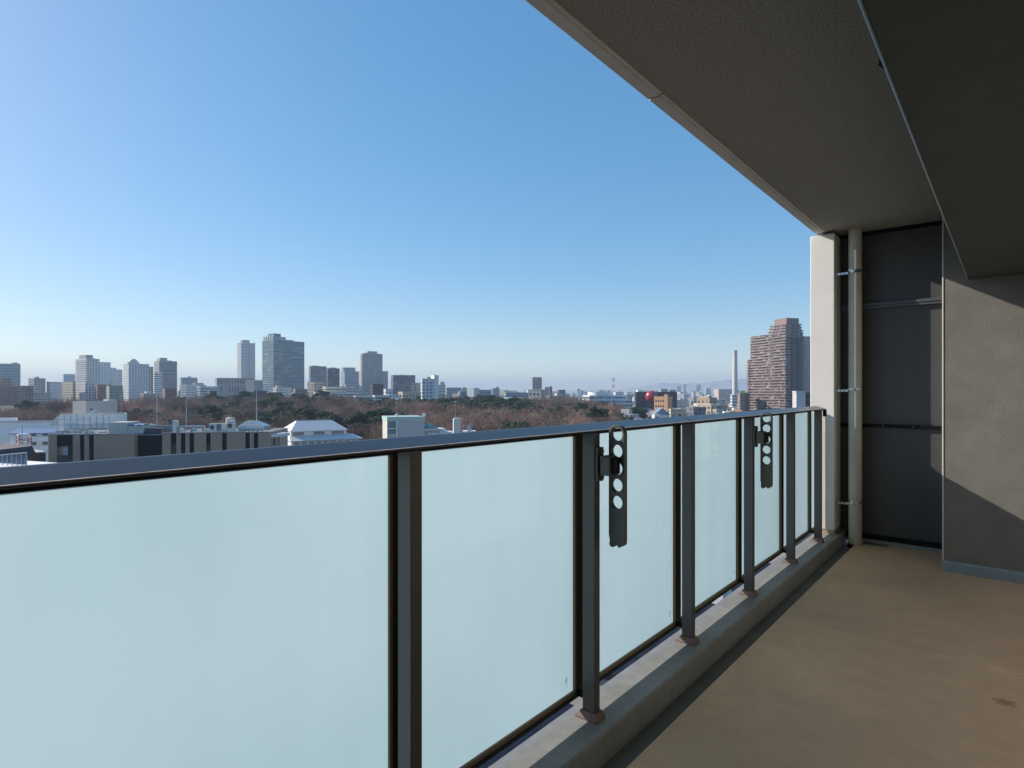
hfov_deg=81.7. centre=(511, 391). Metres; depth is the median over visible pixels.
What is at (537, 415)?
bare tree
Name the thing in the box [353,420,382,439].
bare tree
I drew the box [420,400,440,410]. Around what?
bare tree
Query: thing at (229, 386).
civic building
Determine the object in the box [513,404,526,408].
evergreen tree
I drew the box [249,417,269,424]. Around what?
pine tree
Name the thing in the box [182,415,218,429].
bare tree
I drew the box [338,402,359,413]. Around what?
bare tree
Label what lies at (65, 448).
white door
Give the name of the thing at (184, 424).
bare tree
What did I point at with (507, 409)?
bare tree
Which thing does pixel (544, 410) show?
bare tree
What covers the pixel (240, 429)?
roof duct
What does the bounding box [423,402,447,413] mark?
bare tree
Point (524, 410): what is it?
bare tree
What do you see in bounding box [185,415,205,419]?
evergreen tree
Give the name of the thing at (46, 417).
bare tree
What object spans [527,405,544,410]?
evergreen tree
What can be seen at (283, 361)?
glass tower
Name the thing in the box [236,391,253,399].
pine tree
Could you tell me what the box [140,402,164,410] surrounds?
bare tree
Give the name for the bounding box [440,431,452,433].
canopy
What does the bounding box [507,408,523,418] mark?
bare tree
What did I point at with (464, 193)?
sky
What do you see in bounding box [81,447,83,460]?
window
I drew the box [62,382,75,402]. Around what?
apartment block
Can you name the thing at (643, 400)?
office building
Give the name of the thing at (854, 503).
downpipe
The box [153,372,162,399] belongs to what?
apartment block
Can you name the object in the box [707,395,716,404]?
city block
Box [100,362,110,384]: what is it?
apartment tower
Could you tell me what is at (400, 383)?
office block
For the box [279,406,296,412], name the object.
pine tree
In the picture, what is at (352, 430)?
bare tree
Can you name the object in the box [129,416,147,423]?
bare tree
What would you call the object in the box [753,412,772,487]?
laundry hanger
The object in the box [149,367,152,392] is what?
apartment tower
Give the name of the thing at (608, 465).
laundry hanger
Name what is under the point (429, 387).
apartment tower
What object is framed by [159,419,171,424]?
evergreen tree
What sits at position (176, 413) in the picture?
bare tree
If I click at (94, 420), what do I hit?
white block
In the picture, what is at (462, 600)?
balcony railing
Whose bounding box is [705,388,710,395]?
city block
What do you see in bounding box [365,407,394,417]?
pine tree
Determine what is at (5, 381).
building
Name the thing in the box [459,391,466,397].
building
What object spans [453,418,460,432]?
chimney block
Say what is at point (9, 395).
building
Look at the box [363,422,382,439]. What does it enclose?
bare tree
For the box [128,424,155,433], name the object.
roof stair wing
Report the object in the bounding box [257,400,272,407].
evergreen tree
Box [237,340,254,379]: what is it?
apartment tower
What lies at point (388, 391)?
building
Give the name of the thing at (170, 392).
building
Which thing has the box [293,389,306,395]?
building
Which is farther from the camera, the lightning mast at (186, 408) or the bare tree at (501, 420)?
the bare tree at (501, 420)
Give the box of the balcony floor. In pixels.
[626,542,1023,767]
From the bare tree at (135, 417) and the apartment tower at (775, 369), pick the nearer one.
the bare tree at (135, 417)
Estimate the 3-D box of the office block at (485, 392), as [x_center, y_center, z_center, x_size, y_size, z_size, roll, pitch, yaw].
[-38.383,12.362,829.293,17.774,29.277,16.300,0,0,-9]
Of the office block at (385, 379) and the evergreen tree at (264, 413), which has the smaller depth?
the evergreen tree at (264, 413)
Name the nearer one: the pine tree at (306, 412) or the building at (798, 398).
the pine tree at (306, 412)
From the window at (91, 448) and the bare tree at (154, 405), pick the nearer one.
the window at (91, 448)
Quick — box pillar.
[810,233,839,533]
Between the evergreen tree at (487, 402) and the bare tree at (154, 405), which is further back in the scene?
the evergreen tree at (487, 402)
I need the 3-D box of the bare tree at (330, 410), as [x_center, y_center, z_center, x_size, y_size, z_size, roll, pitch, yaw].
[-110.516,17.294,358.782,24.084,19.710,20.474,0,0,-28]
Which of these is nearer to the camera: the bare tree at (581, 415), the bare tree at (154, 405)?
the bare tree at (581, 415)
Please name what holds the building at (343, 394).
on the ground
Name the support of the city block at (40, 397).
on the ground
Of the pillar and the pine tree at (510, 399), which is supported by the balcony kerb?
the pillar
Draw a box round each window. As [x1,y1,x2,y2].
[68,447,72,454]
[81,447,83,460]
[90,447,93,459]
[172,443,175,453]
[293,432,303,434]
[314,431,324,434]
[332,431,343,433]
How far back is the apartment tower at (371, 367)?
968.72 m
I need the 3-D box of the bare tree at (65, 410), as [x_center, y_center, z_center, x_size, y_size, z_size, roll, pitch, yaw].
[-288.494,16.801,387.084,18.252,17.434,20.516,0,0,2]
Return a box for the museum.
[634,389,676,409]
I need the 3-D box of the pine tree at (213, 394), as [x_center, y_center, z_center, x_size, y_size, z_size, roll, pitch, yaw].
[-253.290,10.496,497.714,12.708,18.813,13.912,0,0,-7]
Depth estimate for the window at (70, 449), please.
95.73 m
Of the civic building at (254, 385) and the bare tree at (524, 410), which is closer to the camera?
the bare tree at (524, 410)
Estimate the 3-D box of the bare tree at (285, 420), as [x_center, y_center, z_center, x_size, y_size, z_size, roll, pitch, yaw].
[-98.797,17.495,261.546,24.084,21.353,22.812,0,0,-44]
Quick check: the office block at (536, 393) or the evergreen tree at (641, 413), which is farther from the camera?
the office block at (536, 393)
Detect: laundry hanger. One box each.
[595,425,626,547]
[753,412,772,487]
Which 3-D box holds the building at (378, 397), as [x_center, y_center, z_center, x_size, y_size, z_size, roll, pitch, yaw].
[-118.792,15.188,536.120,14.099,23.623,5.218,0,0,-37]
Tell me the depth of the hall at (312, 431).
184.99 m
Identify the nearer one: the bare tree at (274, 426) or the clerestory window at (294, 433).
the clerestory window at (294, 433)
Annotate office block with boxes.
[309,365,326,386]
[327,367,339,386]
[341,367,359,389]
[383,371,387,394]
[391,375,414,394]
[445,388,460,397]
[479,390,491,395]
[491,387,499,396]
[528,390,545,399]
[544,387,548,395]
[557,390,564,395]
[582,392,631,408]
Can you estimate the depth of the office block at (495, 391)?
1152.50 m
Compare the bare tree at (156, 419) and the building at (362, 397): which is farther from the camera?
the building at (362, 397)
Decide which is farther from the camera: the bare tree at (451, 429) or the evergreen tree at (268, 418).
the evergreen tree at (268, 418)
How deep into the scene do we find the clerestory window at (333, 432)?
188.25 m
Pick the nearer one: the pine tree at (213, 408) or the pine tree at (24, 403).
the pine tree at (213, 408)
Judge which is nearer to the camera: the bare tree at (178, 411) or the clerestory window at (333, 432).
the clerestory window at (333, 432)
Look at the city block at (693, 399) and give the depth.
1314.64 m
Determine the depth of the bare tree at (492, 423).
256.66 m
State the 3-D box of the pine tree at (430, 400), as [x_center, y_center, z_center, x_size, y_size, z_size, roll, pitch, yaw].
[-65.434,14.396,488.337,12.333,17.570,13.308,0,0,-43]
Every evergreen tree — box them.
[127,408,141,415]
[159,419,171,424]
[169,406,183,410]
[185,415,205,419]
[220,403,237,411]
[230,412,254,418]
[247,402,263,411]
[253,411,272,416]
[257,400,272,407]
[261,416,271,424]
[268,406,285,416]
[269,400,286,408]
[280,410,301,419]
[282,400,294,406]
[312,411,333,419]
[314,415,345,424]
[324,416,347,427]
[362,423,381,435]
[363,403,374,408]
[365,416,382,428]
[393,410,409,414]
[397,398,410,402]
[417,398,428,404]
[437,398,447,402]
[444,397,456,402]
[458,402,470,409]
[483,401,499,410]
[500,421,528,429]
[512,402,528,407]
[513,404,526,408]
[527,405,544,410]
[617,417,634,420]
[631,407,647,418]
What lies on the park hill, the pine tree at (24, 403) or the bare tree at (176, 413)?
the pine tree at (24, 403)
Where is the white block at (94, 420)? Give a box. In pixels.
[49,411,126,433]
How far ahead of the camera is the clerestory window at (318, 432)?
185.15 m
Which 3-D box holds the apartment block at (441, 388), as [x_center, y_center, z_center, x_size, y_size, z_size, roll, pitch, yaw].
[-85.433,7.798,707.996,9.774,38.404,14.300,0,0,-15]
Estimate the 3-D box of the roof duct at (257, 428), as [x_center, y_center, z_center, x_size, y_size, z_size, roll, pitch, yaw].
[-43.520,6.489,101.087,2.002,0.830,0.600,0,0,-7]
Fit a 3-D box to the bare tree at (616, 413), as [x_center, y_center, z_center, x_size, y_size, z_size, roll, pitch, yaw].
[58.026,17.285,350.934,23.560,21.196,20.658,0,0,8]
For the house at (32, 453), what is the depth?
82.44 m
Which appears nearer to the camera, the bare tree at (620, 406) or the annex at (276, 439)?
the annex at (276, 439)
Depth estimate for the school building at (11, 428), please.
219.25 m
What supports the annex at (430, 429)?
on the ground
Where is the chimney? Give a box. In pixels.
[732,350,737,394]
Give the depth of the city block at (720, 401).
996.95 m
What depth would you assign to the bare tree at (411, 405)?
401.55 m
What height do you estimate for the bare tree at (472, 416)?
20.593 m
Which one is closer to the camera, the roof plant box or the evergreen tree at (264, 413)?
the roof plant box
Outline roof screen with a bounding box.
[156,425,171,431]
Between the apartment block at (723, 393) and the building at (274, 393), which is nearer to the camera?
the building at (274, 393)
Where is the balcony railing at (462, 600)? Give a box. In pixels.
[0,406,826,767]
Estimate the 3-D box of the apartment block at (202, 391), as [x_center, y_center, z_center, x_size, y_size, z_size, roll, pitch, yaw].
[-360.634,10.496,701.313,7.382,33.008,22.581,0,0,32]
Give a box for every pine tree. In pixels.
[13,400,40,409]
[136,409,158,415]
[195,404,223,416]
[203,393,219,398]
[204,411,224,422]
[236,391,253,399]
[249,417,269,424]
[266,397,277,400]
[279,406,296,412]
[289,408,315,418]
[294,396,308,400]
[299,398,313,403]
[314,390,329,395]
[341,412,373,434]
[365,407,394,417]
[425,398,439,403]
[468,396,482,402]
[477,398,494,404]
[488,401,509,408]
[503,398,515,403]
[573,402,588,411]
[585,407,609,420]
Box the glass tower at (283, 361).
[262,333,303,391]
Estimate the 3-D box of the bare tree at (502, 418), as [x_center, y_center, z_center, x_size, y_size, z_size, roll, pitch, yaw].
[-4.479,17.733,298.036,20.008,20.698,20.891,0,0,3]
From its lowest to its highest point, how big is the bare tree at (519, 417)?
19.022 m
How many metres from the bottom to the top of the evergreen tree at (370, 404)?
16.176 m
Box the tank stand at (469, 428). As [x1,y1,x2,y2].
[462,422,475,431]
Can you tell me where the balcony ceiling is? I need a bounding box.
[555,0,941,235]
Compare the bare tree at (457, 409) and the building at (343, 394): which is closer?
the bare tree at (457, 409)
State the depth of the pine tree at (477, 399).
480.79 m
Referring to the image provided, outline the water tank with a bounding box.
[226,415,234,431]
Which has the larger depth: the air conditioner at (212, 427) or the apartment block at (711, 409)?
the apartment block at (711, 409)
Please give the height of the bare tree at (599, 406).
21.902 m
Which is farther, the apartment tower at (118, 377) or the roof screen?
the apartment tower at (118, 377)
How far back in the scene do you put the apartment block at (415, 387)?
640.97 m
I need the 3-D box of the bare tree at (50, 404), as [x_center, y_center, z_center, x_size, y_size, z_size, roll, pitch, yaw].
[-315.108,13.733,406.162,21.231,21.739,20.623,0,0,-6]
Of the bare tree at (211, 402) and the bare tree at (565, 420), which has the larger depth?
the bare tree at (211, 402)
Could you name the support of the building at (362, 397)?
on the ground
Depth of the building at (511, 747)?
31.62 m
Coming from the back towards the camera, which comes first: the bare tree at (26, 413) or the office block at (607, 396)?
the office block at (607, 396)
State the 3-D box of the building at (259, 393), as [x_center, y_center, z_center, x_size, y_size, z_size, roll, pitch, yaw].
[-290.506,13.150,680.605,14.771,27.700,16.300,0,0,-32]
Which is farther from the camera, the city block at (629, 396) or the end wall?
the city block at (629, 396)
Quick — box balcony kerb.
[488,529,845,767]
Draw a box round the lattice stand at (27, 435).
[16,433,31,445]
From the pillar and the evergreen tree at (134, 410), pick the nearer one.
the pillar
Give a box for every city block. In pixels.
[34,390,50,405]
[140,391,156,401]
[546,393,567,398]
[621,409,638,418]
[624,393,631,399]
[677,400,688,407]
[688,397,695,403]
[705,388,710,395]
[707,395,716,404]
[716,403,726,410]
[717,399,724,404]
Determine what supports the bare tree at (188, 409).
on the park hill
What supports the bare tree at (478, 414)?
on the ground
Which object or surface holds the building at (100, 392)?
on the ground
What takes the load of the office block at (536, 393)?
on the ground
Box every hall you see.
[284,419,362,445]
[504,392,527,397]
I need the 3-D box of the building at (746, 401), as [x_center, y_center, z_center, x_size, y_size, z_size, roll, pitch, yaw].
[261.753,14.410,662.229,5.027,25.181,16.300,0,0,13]
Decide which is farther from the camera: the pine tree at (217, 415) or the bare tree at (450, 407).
the bare tree at (450, 407)
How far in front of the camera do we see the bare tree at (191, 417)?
302.67 m
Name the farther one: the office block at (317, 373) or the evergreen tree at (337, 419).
the office block at (317, 373)
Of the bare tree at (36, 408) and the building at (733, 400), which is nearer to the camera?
the bare tree at (36, 408)
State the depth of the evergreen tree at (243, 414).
322.68 m
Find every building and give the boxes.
[0,378,11,385]
[0,386,18,405]
[0,418,57,461]
[19,386,33,403]
[76,382,95,400]
[95,385,111,400]
[106,386,122,403]
[163,388,176,401]
[215,378,253,396]
[246,380,262,391]
[251,391,267,396]
[266,392,281,395]
[273,385,290,397]
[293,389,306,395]
[314,392,353,396]
[353,396,370,399]
[370,384,383,396]
[372,395,388,400]
[383,389,392,394]
[389,395,401,398]
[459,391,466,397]
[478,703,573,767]
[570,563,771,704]
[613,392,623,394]
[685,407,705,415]
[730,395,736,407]
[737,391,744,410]
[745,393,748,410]
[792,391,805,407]
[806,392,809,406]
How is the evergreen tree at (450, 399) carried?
on the park hill
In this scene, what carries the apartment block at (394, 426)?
on the ground
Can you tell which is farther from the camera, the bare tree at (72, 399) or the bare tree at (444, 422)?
the bare tree at (72, 399)
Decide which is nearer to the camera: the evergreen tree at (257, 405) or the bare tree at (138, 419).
the bare tree at (138, 419)
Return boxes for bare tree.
[0,407,21,417]
[5,409,36,419]
[10,408,38,418]
[15,412,48,420]
[18,402,50,415]
[23,407,55,416]
[30,407,56,416]
[39,396,65,411]
[39,411,54,420]
[50,401,72,410]
[55,396,79,405]
[58,405,72,413]
[116,400,126,412]
[117,402,141,410]
[121,398,142,404]
[127,407,158,422]
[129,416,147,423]
[137,410,171,423]
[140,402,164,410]
[143,400,166,409]
[151,417,170,424]
[160,412,180,420]
[161,407,184,420]
[163,406,190,415]
[165,411,184,419]
[166,418,199,429]
[167,395,192,410]
[172,406,193,414]
[177,413,199,425]
[180,396,203,409]
[180,400,204,414]
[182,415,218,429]
[190,414,217,424]
[204,397,222,407]
[219,403,233,416]
[219,406,258,424]
[235,400,262,411]
[236,415,270,427]
[236,417,275,427]
[263,403,275,411]
[270,410,309,427]
[270,415,290,427]
[308,401,330,409]
[319,406,341,413]
[325,398,346,410]
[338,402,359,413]
[338,409,351,417]
[340,400,362,413]
[343,420,360,435]
[347,401,367,411]
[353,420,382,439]
[360,403,383,413]
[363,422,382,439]
[389,401,409,410]
[393,404,416,414]
[398,399,421,413]
[406,406,431,418]
[410,410,431,423]
[420,399,436,409]
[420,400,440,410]
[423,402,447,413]
[424,410,451,430]
[425,408,461,428]
[440,419,470,432]
[446,400,465,410]
[447,406,465,415]
[448,407,471,419]
[456,408,487,422]
[463,416,493,430]
[466,407,498,424]
[473,414,500,430]
[485,423,505,430]
[489,408,517,424]
[490,414,515,427]
[499,403,515,416]
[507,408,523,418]
[515,410,540,420]
[516,410,542,420]
[518,404,540,414]
[522,418,545,427]
[528,415,542,426]
[533,407,550,416]
[533,413,560,425]
[543,411,562,418]
[545,407,569,418]
[553,407,579,418]
[555,414,575,424]
[560,410,595,424]
[569,408,596,423]
[585,413,613,422]
[595,404,618,421]
[596,399,618,412]
[605,405,625,418]
[612,400,634,413]
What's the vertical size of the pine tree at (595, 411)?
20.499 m
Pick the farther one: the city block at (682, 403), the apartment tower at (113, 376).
the apartment tower at (113, 376)
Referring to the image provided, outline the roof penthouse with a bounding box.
[109,421,139,433]
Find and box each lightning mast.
[185,389,186,428]
[256,390,256,420]
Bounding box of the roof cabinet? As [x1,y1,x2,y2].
[172,420,178,431]
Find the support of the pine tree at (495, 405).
on the park hill
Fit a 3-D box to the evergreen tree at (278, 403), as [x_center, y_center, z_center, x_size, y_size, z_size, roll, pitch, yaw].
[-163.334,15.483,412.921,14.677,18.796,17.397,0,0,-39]
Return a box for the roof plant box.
[146,428,165,433]
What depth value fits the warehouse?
643.06 m
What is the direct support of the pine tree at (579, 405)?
on the park hill
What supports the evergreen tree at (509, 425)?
on the ground
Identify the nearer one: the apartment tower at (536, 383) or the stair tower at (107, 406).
the stair tower at (107, 406)
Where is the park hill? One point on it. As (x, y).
(9, 407)
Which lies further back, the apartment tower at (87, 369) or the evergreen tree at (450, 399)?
the apartment tower at (87, 369)
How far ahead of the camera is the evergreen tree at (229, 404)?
402.25 m
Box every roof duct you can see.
[177,425,204,431]
[238,427,250,431]
[251,427,263,431]
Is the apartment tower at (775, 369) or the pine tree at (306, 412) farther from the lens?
the apartment tower at (775, 369)
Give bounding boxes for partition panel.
[839,220,941,552]
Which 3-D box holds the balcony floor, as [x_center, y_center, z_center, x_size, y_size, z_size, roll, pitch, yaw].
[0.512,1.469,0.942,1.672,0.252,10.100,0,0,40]
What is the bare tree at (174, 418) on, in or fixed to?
on the ground
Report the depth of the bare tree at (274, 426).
244.22 m
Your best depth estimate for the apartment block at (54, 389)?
768.14 m
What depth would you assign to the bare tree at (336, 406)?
432.05 m
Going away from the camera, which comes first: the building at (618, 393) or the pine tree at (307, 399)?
the pine tree at (307, 399)
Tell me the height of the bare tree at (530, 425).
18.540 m
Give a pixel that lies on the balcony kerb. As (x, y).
(639, 695)
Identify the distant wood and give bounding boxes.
[116,391,630,410]
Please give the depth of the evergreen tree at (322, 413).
307.93 m
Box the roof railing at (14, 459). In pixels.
[0,452,53,466]
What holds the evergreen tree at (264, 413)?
on the ground
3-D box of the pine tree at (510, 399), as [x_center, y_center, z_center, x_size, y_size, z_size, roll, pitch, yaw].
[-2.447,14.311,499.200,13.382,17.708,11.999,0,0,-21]
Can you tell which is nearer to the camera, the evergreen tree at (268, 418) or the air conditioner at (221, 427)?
the air conditioner at (221, 427)
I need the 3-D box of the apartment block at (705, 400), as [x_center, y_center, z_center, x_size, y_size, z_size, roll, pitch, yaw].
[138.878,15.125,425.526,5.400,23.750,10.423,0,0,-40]
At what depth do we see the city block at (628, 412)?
398.49 m
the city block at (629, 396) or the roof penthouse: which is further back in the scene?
the city block at (629, 396)
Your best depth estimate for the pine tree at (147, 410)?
343.06 m
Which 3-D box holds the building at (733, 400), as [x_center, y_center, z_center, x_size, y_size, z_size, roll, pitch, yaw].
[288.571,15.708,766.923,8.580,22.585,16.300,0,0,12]
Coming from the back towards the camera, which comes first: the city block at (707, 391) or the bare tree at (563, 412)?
the city block at (707, 391)
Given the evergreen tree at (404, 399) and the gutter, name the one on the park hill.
the evergreen tree at (404, 399)
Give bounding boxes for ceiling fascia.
[525,0,838,236]
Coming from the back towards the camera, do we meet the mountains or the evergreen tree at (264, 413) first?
the mountains
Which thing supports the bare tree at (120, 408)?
on the park hill
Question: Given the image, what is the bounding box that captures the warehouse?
[467,388,478,396]
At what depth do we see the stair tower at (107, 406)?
208.63 m
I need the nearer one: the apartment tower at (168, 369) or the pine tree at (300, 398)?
the pine tree at (300, 398)
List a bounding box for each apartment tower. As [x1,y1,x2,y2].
[75,355,99,384]
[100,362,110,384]
[111,368,115,385]
[116,369,121,385]
[123,359,148,401]
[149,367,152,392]
[154,358,176,388]
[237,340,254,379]
[359,351,382,395]
[421,374,438,403]
[531,377,541,389]
[747,318,805,410]
[804,336,809,391]
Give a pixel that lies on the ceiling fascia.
(567, 22)
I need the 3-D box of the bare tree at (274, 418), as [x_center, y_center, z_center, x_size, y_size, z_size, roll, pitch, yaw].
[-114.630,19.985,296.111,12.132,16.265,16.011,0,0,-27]
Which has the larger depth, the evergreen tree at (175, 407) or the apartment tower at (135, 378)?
the apartment tower at (135, 378)
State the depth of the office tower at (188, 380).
1159.26 m
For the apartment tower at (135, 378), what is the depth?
767.32 m
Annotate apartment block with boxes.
[47,382,61,403]
[48,428,287,462]
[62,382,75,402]
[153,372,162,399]
[180,383,205,401]
[197,386,218,399]
[307,382,324,395]
[322,387,346,391]
[342,385,372,398]
[382,415,424,437]
[398,392,420,400]
[411,383,420,391]
[439,382,444,394]
[652,394,672,412]
[669,408,685,416]
[697,396,713,403]
[697,404,722,413]
[714,389,731,401]
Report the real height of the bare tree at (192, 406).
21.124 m
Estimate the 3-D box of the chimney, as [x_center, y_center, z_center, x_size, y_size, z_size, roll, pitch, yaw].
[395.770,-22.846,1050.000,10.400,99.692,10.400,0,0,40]
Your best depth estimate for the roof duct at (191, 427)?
99.66 m
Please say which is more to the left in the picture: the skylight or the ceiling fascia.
the skylight
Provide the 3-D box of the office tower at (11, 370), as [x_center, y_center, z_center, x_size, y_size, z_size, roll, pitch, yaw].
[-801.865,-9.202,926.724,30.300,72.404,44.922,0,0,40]
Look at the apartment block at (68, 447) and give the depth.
97.33 m
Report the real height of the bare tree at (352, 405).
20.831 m
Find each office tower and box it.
[0,363,20,385]
[28,377,45,392]
[63,374,75,381]
[180,376,196,384]
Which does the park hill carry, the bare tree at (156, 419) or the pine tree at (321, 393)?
the pine tree at (321, 393)
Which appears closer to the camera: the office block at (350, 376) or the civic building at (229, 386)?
the civic building at (229, 386)
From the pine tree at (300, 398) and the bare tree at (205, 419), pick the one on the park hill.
the pine tree at (300, 398)
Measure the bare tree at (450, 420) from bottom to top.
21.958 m
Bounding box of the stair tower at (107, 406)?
[73,399,116,412]
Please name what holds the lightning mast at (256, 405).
on the apartment block at (68, 447)
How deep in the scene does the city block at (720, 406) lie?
600.26 m
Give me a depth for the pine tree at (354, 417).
250.39 m
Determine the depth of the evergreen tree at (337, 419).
252.66 m
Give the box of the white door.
[63,446,67,454]
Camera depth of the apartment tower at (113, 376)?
1253.73 m
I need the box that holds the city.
[177,390,747,400]
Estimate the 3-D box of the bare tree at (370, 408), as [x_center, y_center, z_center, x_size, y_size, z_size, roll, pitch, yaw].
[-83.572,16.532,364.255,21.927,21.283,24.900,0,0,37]
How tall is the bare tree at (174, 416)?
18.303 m
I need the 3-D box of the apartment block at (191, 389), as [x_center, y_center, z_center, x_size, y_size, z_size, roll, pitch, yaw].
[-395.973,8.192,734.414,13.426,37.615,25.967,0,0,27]
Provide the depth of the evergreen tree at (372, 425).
255.63 m
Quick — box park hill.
[0,406,17,411]
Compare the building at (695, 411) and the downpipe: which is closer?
the downpipe
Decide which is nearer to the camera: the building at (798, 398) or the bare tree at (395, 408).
the building at (798, 398)
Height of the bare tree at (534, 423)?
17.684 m
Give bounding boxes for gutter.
[601,542,888,767]
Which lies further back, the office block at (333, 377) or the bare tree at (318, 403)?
the office block at (333, 377)
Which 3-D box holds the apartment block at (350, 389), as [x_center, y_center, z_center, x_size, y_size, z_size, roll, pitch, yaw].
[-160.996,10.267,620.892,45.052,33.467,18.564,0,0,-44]
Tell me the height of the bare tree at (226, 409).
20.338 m
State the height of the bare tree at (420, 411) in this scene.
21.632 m
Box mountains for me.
[517,379,747,393]
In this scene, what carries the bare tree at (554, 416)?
on the ground
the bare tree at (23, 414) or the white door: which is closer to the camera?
the white door
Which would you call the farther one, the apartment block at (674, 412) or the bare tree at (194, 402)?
the bare tree at (194, 402)
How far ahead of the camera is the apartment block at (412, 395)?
565.61 m
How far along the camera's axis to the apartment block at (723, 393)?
1500.27 m
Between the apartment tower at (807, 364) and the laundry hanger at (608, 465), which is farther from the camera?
the apartment tower at (807, 364)
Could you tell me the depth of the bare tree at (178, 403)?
414.88 m
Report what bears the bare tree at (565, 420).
on the ground
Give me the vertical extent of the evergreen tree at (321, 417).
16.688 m
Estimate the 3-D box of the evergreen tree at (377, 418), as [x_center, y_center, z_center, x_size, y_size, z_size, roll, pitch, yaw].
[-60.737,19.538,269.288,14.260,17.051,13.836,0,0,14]
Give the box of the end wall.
[942,217,1023,583]
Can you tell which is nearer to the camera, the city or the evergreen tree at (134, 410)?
the evergreen tree at (134, 410)
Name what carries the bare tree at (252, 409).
on the park hill
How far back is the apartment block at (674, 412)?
329.91 m
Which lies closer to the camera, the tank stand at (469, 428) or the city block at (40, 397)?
the tank stand at (469, 428)
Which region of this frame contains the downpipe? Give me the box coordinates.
[837,228,862,547]
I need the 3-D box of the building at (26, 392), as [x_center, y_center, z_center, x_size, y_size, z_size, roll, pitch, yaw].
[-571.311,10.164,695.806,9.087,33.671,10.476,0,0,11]
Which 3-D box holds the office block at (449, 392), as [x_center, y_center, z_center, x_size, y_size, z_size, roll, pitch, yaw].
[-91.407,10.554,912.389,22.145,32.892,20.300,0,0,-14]
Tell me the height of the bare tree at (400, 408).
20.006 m
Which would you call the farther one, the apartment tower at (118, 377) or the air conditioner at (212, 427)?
the apartment tower at (118, 377)
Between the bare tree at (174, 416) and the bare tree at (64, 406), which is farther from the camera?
the bare tree at (64, 406)
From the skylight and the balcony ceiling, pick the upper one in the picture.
the balcony ceiling
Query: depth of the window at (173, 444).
97.43 m
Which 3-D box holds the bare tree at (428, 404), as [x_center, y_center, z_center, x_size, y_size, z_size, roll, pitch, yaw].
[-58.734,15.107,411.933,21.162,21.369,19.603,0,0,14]
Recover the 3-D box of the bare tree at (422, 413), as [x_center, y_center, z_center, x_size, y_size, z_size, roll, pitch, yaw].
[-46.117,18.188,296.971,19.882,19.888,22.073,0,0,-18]
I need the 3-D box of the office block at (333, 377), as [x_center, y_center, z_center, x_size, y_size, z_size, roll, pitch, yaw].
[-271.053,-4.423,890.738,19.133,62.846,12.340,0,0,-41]
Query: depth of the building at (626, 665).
40.91 m
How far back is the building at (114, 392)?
664.79 m
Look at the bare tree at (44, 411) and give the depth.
363.75 m
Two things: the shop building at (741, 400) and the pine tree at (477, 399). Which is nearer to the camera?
the pine tree at (477, 399)
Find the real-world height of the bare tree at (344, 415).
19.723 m
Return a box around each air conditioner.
[209,423,216,431]
[217,423,225,431]
[227,421,235,431]
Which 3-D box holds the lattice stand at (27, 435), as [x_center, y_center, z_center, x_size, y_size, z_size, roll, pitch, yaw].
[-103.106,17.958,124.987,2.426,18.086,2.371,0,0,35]
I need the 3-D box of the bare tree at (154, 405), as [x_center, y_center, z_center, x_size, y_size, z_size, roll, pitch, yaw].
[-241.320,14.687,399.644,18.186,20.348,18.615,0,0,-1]
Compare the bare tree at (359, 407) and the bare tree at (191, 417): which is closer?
the bare tree at (191, 417)
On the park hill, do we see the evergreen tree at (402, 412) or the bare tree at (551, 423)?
the evergreen tree at (402, 412)
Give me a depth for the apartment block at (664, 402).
402.72 m
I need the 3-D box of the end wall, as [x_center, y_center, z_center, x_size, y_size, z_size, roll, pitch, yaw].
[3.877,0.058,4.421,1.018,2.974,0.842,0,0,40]
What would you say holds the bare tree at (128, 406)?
on the park hill
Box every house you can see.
[0,443,46,461]
[651,408,669,417]
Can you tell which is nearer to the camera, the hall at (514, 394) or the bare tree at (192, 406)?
the bare tree at (192, 406)
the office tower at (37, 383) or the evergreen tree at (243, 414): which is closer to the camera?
the evergreen tree at (243, 414)
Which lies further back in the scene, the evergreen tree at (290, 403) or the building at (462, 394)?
the building at (462, 394)
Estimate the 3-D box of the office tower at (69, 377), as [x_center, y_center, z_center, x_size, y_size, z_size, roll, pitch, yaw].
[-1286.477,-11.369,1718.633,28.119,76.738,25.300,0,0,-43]
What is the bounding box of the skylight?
[237,421,269,429]
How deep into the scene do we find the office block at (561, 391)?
900.72 m
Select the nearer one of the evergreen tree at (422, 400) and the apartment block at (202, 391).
the evergreen tree at (422, 400)
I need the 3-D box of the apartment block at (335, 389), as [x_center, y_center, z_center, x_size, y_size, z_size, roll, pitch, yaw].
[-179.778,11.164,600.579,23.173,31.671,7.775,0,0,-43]
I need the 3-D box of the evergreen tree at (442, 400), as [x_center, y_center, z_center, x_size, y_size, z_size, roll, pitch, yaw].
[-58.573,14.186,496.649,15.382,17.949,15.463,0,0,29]
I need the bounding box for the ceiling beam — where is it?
[857,0,1023,279]
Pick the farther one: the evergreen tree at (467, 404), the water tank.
the evergreen tree at (467, 404)
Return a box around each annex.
[270,432,289,446]
[424,423,440,434]
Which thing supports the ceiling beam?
attached to the balcony ceiling
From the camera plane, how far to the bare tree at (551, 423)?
266.19 m
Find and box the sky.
[0,0,816,391]
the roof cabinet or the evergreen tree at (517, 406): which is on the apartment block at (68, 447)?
the roof cabinet
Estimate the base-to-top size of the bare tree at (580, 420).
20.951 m
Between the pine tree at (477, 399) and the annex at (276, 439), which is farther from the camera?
the pine tree at (477, 399)
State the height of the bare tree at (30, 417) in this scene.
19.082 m
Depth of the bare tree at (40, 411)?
354.12 m
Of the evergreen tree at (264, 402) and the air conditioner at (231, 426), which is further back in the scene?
the evergreen tree at (264, 402)

